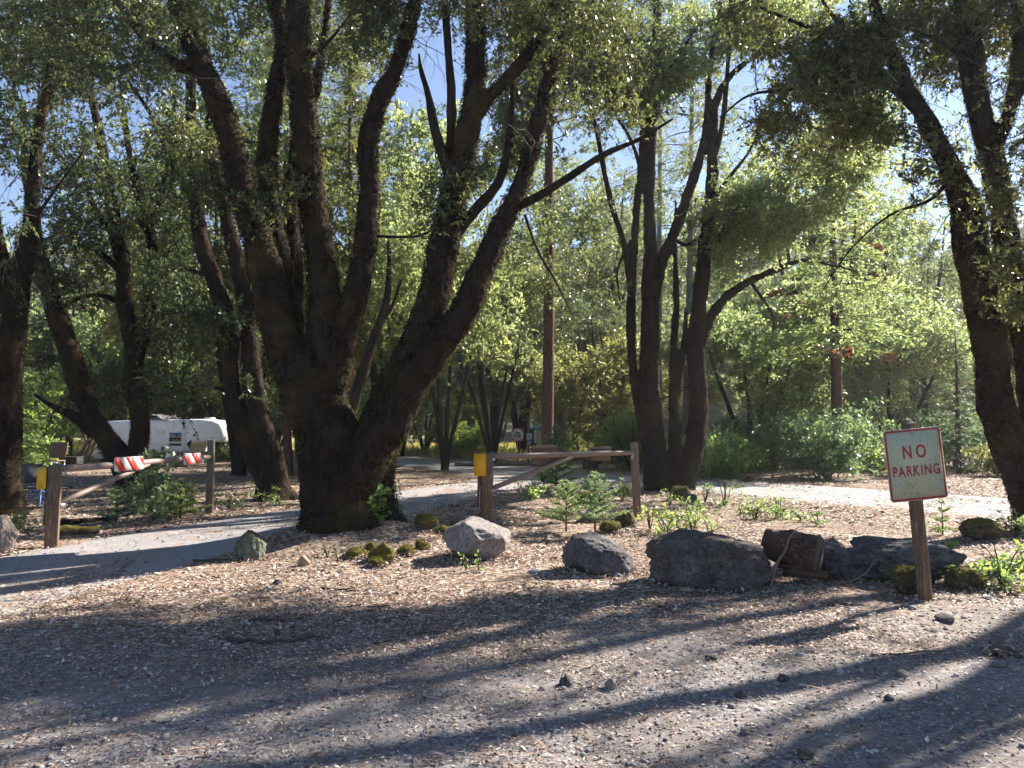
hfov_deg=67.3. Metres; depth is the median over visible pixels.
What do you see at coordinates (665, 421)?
pine tree
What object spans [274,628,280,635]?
stone
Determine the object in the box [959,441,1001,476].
shrub
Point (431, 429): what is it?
oak tree
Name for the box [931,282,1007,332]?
oak tree
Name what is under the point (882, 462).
shrub
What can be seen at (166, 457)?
propane tank
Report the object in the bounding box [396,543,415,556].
mossy rock
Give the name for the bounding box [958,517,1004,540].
boulder
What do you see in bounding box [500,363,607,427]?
oak tree
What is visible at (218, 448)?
shrub
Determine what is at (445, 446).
oak tree
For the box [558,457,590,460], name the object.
fallen log
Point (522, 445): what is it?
oak tree
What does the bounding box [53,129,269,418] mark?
oak tree
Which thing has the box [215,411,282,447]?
oak tree
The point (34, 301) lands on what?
pine tree
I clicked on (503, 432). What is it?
oak tree
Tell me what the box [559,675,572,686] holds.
stone
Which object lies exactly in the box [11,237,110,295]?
oak tree
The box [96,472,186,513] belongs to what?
shrub
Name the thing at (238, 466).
oak tree
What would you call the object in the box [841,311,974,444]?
oak tree
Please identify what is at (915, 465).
no parking sign
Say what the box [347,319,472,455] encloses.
oak tree
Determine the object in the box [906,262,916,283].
pine tree
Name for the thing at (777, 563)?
leaning branch
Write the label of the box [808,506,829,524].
young fir
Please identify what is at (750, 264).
oak tree
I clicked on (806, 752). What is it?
stone
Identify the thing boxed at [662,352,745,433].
oak tree
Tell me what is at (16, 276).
oak tree
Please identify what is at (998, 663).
stone
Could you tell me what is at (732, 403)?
oak tree
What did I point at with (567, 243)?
pine tree
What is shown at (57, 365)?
cedar tree
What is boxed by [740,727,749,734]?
stone
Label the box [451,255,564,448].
oak tree
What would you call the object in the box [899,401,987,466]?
shrub
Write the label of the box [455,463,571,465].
fallen log
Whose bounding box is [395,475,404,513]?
leafy plant
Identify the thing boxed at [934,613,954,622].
stone
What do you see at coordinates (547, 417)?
pine tree
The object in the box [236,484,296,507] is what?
leafy plant
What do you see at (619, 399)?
oak tree
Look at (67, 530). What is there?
mossy log
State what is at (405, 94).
sky
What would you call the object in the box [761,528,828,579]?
split log
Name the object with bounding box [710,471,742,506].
leafy plant
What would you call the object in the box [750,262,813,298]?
oak tree
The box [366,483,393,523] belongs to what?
leafy plant
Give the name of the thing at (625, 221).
pine tree
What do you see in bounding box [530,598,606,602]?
dead stick
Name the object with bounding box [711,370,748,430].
oak tree
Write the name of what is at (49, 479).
road gate
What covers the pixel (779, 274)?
pine tree
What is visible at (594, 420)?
oak tree
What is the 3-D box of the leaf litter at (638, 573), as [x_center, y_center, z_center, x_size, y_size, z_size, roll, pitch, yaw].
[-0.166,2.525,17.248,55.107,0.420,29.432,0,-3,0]
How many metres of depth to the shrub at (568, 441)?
44.28 m
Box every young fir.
[94,486,138,521]
[162,477,212,518]
[531,479,587,531]
[534,423,578,491]
[569,471,628,531]
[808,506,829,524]
[928,499,956,534]
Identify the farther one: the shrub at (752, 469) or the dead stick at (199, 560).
the shrub at (752, 469)
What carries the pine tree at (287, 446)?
on the ground at (294, 545)
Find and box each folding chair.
[21,462,42,504]
[26,461,64,504]
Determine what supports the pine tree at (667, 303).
on the ground at (294, 545)
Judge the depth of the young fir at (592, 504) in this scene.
11.79 m
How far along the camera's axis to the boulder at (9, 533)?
9.90 m
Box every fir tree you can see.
[22,330,52,463]
[449,421,462,457]
[845,268,905,445]
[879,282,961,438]
[930,328,987,473]
[962,362,1017,447]
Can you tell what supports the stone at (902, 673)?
on the ground at (294, 545)
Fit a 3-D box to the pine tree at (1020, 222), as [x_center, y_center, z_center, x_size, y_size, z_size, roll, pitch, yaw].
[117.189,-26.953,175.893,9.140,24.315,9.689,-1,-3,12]
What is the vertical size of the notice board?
2.300 m
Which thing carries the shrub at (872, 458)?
on the ground at (294, 545)
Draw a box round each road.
[0,475,578,615]
[293,450,1012,517]
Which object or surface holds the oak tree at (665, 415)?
on the ground at (294, 545)
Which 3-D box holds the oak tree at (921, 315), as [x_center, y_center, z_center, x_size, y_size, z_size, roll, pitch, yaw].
[14.997,-0.823,37.877,11.162,10.023,11.228,0,-3,4]
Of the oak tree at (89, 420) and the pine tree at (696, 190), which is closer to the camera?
the oak tree at (89, 420)
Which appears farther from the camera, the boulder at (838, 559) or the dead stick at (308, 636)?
the boulder at (838, 559)
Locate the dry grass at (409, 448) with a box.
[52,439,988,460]
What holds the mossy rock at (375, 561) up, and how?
on the ground at (294, 545)
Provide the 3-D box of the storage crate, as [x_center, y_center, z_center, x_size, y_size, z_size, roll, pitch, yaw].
[-17.697,3.162,30.866,0.760,0.485,0.540,0,-3,0]
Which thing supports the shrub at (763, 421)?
on the ground at (294, 545)
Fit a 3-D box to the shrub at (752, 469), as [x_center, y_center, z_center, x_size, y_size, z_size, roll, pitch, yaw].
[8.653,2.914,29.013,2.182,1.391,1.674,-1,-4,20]
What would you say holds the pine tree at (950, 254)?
on the ground at (294, 545)
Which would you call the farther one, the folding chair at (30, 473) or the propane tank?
the propane tank
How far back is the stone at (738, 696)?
4.60 m
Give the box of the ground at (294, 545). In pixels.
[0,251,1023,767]
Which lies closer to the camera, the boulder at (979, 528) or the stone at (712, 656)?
the stone at (712, 656)
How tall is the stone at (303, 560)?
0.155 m
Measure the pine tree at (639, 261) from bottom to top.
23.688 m
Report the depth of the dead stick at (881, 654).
5.39 m
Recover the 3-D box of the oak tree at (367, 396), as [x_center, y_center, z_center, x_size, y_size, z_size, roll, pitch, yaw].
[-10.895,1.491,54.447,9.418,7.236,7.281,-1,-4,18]
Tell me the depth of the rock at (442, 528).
10.95 m
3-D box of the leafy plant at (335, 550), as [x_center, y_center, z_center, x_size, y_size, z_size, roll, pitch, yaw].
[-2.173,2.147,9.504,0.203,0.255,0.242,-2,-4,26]
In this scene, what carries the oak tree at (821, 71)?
on the ground at (294, 545)
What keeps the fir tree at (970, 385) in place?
on the ground at (294, 545)
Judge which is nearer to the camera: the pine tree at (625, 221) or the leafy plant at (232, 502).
the leafy plant at (232, 502)
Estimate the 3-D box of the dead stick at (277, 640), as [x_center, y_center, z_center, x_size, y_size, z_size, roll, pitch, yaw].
[-1.726,1.940,5.808,0.360,0.032,0.062,1,-4,-16]
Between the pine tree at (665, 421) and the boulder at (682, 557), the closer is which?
the boulder at (682, 557)
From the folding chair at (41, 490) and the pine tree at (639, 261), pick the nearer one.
the folding chair at (41, 490)
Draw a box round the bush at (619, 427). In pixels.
[590,406,667,470]
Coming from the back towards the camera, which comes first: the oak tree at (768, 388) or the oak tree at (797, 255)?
the oak tree at (797, 255)
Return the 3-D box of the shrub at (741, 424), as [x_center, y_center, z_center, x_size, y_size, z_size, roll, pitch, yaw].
[12.432,2.610,36.060,5.405,3.559,4.508,-1,-4,17]
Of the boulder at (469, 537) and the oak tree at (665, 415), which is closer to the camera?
the boulder at (469, 537)
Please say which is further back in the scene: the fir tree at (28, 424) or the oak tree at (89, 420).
the fir tree at (28, 424)
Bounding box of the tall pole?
[82,434,85,462]
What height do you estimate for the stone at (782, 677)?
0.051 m
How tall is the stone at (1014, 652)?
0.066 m
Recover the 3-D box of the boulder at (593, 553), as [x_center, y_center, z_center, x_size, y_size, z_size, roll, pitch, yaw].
[0.972,1.925,8.595,0.830,0.496,0.622,0,-3,0]
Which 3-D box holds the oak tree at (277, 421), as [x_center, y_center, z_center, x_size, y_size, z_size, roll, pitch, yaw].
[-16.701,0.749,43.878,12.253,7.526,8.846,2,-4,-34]
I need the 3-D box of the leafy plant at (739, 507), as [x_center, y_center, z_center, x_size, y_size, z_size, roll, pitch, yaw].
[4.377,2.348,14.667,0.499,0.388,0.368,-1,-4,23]
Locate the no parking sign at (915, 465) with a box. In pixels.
[883,419,947,601]
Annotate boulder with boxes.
[0,515,18,555]
[234,530,266,561]
[442,516,510,560]
[561,531,635,576]
[614,509,635,526]
[645,528,772,593]
[820,537,860,580]
[846,535,966,582]
[886,562,916,596]
[942,565,990,592]
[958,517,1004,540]
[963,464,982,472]
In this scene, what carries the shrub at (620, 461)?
on the ground at (294, 545)
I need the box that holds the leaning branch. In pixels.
[769,526,798,588]
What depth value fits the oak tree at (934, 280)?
161.43 m
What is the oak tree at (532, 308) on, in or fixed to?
on the ground at (294, 545)
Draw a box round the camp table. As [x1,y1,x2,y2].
[23,486,72,506]
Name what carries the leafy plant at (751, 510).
on the ground at (294, 545)
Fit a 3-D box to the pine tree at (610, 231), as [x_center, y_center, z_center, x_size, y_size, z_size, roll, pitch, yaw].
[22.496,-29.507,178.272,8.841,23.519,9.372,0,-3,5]
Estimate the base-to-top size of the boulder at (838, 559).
0.519 m
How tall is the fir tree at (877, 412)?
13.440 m
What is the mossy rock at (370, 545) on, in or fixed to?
on the ground at (294, 545)
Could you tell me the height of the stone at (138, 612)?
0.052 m
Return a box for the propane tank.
[164,452,172,466]
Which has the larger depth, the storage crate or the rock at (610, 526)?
the storage crate
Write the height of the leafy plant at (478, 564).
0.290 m
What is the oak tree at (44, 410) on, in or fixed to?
on the ground at (294, 545)
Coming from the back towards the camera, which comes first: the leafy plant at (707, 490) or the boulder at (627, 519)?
the leafy plant at (707, 490)
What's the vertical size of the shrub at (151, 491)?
1.456 m
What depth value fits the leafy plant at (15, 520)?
12.02 m
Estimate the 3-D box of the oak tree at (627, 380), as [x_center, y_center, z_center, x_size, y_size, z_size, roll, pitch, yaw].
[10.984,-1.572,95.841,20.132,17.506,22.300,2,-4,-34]
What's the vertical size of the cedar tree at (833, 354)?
12.700 m
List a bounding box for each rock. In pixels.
[343,545,368,559]
[363,539,376,550]
[365,540,398,562]
[368,555,387,567]
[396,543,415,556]
[413,513,438,530]
[414,539,431,549]
[433,524,448,532]
[452,513,464,521]
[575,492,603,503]
[581,508,605,520]
[598,520,621,532]
[670,485,690,499]
[683,493,698,504]
[743,475,754,481]
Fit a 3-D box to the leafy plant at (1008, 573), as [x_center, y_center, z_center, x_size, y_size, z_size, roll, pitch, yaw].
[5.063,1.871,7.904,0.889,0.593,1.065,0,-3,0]
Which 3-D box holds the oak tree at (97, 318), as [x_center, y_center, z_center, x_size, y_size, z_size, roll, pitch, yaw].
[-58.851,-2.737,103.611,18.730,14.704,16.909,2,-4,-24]
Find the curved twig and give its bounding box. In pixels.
[830,560,873,582]
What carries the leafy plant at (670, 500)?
on the ground at (294, 545)
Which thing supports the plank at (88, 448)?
on the ground at (294, 545)
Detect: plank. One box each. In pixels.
[78,437,89,455]
[83,438,93,459]
[84,442,96,463]
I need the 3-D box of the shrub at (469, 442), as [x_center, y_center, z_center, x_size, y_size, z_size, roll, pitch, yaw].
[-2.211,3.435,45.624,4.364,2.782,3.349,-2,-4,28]
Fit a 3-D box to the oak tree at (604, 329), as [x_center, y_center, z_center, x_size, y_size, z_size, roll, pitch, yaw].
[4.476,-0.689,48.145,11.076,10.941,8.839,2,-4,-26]
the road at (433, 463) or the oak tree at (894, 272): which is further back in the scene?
the oak tree at (894, 272)
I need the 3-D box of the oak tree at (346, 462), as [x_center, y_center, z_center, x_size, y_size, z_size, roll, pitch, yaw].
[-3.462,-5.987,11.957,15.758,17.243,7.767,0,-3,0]
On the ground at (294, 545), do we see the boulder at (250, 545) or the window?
the boulder at (250, 545)
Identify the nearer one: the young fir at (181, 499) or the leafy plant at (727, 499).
the young fir at (181, 499)
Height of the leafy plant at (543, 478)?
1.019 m
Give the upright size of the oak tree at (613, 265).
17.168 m
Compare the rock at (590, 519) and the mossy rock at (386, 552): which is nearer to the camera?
the mossy rock at (386, 552)
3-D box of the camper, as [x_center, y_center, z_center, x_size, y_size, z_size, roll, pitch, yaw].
[-15.663,2.512,34.965,5.858,1.968,2.195,0,-3,0]
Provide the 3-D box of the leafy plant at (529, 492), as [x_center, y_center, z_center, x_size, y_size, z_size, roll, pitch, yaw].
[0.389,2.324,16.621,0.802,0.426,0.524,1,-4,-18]
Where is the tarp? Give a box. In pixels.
[150,414,178,420]
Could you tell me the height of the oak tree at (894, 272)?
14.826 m
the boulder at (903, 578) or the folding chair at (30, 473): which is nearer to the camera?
the boulder at (903, 578)
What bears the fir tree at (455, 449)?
on the ground at (294, 545)
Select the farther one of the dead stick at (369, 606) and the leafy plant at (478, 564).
the leafy plant at (478, 564)
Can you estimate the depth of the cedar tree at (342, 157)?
26.43 m
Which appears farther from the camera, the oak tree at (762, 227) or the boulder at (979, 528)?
the oak tree at (762, 227)
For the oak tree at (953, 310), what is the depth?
105.84 m
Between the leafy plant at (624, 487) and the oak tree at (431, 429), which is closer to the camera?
the leafy plant at (624, 487)
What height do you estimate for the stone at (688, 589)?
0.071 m
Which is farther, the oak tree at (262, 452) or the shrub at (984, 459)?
the shrub at (984, 459)
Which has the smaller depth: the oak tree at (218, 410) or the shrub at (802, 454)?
the shrub at (802, 454)
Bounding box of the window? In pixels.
[168,432,181,446]
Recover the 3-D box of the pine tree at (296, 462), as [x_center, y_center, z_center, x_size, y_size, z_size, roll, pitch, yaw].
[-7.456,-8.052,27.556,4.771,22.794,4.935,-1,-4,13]
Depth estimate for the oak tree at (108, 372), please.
40.50 m
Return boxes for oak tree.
[0,0,171,515]
[0,0,216,491]
[0,0,672,535]
[0,300,109,440]
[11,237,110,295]
[22,371,81,445]
[23,306,224,429]
[23,370,79,436]
[24,332,127,445]
[30,282,100,314]
[37,310,107,383]
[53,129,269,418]
[69,0,298,501]
[75,117,391,475]
[82,265,115,312]
[98,331,263,454]
[101,347,282,458]
[158,30,512,397]
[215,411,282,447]
[332,150,470,413]
[345,213,537,469]
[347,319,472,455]
[347,374,415,422]
[355,347,479,453]
[386,264,590,460]
[416,363,485,443]
[435,389,502,438]
[440,289,590,452]
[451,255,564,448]
[456,238,570,462]
[458,366,514,442]
[467,0,934,491]
[491,316,734,450]
[500,132,729,448]
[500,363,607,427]
[520,284,668,437]
[564,239,642,309]
[565,310,666,434]
[565,391,611,441]
[570,209,609,248]
[616,202,631,228]
[637,293,860,457]
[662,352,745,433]
[663,308,737,428]
[694,115,980,404]
[696,0,1023,530]
[706,372,751,433]
[711,245,785,290]
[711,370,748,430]
[716,345,919,432]
[717,260,960,435]
[750,241,839,285]
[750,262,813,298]
[839,190,999,429]
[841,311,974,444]
[870,267,932,276]
[874,360,1016,425]
[901,255,957,300]
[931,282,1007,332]
[942,298,965,329]
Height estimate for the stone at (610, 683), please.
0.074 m
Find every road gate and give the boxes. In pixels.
[36,440,214,548]
[474,443,640,521]
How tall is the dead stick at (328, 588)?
0.049 m
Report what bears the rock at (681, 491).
on the ground at (294, 545)
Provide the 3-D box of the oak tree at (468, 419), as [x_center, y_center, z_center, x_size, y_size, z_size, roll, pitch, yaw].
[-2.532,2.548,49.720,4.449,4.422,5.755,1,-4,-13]
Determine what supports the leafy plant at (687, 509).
on the ground at (294, 545)
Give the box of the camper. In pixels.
[91,417,227,461]
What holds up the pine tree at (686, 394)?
on the ground at (294, 545)
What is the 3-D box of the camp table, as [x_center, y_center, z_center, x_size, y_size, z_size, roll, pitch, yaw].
[-9.424,2.298,15.600,0.750,0.414,0.500,0,-3,0]
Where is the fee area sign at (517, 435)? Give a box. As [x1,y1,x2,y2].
[511,429,523,462]
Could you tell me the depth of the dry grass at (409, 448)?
48.66 m
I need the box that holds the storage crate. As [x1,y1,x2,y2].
[59,456,83,464]
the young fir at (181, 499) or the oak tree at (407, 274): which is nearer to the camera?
the young fir at (181, 499)
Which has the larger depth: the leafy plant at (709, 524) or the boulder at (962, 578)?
the leafy plant at (709, 524)
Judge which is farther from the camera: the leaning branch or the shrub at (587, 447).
the shrub at (587, 447)
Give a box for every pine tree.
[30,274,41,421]
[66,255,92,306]
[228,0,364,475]
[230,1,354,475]
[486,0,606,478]
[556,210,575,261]
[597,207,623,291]
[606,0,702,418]
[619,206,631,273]
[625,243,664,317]
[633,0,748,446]
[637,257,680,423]
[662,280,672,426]
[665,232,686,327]
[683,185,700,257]
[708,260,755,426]
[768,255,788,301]
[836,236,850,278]
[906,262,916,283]
[924,244,942,285]
[945,241,951,261]
[1017,213,1023,253]
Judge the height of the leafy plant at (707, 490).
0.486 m
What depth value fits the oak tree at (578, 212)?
234.89 m
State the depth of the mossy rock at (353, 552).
9.57 m
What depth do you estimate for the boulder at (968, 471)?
28.94 m
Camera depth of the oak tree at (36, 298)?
113.96 m
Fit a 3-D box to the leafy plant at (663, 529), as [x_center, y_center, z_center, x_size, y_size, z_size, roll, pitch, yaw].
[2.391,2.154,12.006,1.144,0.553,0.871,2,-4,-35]
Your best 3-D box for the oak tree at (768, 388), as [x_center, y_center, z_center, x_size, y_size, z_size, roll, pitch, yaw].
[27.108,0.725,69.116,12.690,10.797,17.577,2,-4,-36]
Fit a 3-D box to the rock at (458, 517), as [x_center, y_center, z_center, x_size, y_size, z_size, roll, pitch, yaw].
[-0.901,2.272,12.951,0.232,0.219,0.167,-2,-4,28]
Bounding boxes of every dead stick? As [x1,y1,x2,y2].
[193,558,228,561]
[225,635,268,643]
[249,616,303,621]
[258,638,307,644]
[292,635,330,640]
[321,586,355,591]
[351,604,386,607]
[415,631,445,634]
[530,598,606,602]
[650,591,721,593]
[828,602,862,605]
[870,650,947,655]
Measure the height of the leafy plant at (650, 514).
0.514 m
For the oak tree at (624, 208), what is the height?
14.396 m
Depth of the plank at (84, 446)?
33.07 m
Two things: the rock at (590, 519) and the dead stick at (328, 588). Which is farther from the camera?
the rock at (590, 519)
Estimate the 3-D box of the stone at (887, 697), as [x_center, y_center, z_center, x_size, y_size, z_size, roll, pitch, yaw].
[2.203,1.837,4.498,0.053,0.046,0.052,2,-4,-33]
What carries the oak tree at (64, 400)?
on the ground at (294, 545)
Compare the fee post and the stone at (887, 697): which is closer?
the stone at (887, 697)
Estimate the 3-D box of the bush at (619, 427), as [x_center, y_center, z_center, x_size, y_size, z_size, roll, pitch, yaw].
[4.910,2.135,30.096,3.558,2.734,2.750,-2,-4,26]
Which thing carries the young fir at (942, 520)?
on the ground at (294, 545)
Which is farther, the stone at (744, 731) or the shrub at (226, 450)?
the shrub at (226, 450)
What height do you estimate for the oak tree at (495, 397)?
10.394 m
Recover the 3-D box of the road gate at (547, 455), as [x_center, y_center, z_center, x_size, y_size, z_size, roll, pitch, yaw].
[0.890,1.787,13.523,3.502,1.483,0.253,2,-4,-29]
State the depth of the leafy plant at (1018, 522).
11.42 m
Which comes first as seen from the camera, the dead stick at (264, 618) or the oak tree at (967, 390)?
the dead stick at (264, 618)
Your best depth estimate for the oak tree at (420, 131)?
29.29 m
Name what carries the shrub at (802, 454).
on the ground at (294, 545)
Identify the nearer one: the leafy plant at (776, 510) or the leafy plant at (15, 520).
the leafy plant at (15, 520)
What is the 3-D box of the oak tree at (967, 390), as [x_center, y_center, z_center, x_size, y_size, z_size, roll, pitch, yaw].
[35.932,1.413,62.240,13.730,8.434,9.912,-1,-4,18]
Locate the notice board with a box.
[527,417,565,462]
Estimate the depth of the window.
33.88 m
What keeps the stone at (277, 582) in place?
on the ground at (294, 545)
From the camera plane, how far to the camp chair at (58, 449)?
29.11 m
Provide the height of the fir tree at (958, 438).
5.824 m
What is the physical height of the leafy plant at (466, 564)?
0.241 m
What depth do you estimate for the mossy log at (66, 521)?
13.22 m
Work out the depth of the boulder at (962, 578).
7.75 m
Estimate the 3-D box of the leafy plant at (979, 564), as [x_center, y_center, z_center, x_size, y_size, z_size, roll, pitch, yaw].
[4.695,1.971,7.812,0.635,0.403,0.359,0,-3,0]
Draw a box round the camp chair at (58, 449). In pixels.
[42,442,68,466]
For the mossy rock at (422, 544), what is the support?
on the ground at (294, 545)
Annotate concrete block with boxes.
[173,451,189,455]
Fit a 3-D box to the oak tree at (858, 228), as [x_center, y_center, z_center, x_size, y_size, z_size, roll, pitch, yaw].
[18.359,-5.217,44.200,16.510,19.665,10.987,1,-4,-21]
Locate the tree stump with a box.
[583,458,597,468]
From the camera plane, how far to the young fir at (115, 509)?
13.37 m
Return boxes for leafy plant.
[8,508,41,531]
[203,489,248,509]
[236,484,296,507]
[316,544,330,556]
[331,547,343,561]
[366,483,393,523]
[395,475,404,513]
[458,552,468,569]
[472,549,484,570]
[513,481,547,500]
[530,464,559,490]
[612,477,631,499]
[636,503,666,529]
[636,506,705,535]
[656,488,682,504]
[673,495,721,529]
[691,511,732,534]
[700,482,714,501]
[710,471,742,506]
[728,497,749,514]
[739,492,774,520]
[753,493,790,519]
[783,508,815,521]
[938,557,999,590]
[940,537,1023,593]
[995,508,1023,537]
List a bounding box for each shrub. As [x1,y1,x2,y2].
[21,430,69,467]
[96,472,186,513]
[117,445,184,521]
[146,478,202,516]
[215,442,229,461]
[221,444,282,469]
[420,426,459,450]
[429,420,507,457]
[557,419,598,451]
[571,426,624,463]
[601,433,643,470]
[681,420,767,479]
[710,423,800,471]
[723,402,807,461]
[728,414,830,468]
[729,452,770,472]
[748,396,907,481]
[848,439,886,472]
[872,444,886,474]
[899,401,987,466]
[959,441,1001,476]
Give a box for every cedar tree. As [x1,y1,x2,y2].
[26,280,109,455]
[313,0,402,397]
[740,168,913,472]
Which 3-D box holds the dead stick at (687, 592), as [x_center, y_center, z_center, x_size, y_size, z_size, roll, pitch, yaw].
[1.718,2.022,7.481,0.769,0.037,0.083,0,-3,0]
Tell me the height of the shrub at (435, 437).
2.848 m
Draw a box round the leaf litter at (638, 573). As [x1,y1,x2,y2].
[0,467,1023,767]
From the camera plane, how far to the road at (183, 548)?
10.02 m
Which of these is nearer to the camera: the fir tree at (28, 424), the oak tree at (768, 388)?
the fir tree at (28, 424)
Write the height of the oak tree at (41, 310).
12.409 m
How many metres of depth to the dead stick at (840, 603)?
7.02 m
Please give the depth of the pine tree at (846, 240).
165.63 m
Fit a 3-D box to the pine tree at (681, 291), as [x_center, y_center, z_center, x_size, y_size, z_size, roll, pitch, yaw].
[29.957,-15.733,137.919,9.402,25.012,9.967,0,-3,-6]
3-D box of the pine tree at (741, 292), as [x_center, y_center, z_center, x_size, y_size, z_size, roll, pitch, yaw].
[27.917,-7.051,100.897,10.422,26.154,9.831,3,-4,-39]
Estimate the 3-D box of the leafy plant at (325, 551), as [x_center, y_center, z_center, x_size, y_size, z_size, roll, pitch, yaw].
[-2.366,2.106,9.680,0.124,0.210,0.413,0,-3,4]
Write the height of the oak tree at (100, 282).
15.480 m
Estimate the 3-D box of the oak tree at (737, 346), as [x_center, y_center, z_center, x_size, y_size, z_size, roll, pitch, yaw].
[9.599,0.028,31.157,8.341,7.446,8.292,0,-3,0]
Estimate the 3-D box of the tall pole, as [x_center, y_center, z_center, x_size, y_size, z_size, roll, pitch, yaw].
[-18.923,2.328,34.069,0.078,2.610,0.384,0,-3,0]
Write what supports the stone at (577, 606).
on the ground at (294, 545)
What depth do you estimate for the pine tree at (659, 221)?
38.52 m
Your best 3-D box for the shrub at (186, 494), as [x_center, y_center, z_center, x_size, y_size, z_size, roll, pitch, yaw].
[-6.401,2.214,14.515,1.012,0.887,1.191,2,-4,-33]
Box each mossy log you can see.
[59,525,99,535]
[60,517,118,525]
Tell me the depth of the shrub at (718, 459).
25.06 m
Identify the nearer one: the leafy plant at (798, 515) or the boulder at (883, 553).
the boulder at (883, 553)
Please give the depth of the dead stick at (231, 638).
5.82 m
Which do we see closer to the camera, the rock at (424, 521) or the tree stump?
the rock at (424, 521)
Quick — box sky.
[0,0,1023,288]
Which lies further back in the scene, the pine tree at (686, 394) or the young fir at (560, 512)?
the pine tree at (686, 394)
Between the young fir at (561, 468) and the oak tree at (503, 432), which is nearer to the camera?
the young fir at (561, 468)
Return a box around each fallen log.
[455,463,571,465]
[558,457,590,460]
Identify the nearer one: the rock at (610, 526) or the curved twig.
the curved twig
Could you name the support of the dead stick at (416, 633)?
on the ground at (294, 545)
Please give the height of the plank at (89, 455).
1.848 m
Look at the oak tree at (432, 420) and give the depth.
52.66 m
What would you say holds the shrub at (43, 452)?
on the ground at (294, 545)
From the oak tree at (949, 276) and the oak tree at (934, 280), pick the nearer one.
the oak tree at (949, 276)
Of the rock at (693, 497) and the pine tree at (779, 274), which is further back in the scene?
the pine tree at (779, 274)
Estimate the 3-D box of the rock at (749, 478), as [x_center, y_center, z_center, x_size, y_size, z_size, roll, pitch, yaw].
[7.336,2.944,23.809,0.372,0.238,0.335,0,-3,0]
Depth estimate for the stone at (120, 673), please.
4.92 m
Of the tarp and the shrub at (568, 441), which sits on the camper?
the tarp
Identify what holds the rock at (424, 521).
on the ground at (294, 545)
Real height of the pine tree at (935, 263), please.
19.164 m
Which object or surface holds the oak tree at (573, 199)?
on the ground at (294, 545)
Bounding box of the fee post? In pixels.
[536,430,540,466]
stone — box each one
[117,670,127,677]
[131,610,140,615]
[272,579,282,584]
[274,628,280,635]
[297,556,309,565]
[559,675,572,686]
[569,603,579,609]
[605,678,616,689]
[680,587,692,593]
[705,654,718,659]
[735,690,742,697]
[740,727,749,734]
[777,674,790,681]
[797,746,814,759]
[883,693,894,700]
[894,669,910,677]
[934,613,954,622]
[987,646,1019,655]
[991,661,1006,667]
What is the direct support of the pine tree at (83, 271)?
on the ground at (294, 545)
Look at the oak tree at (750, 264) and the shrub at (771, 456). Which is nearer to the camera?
the shrub at (771, 456)
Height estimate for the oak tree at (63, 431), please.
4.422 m
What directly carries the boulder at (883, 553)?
on the ground at (294, 545)

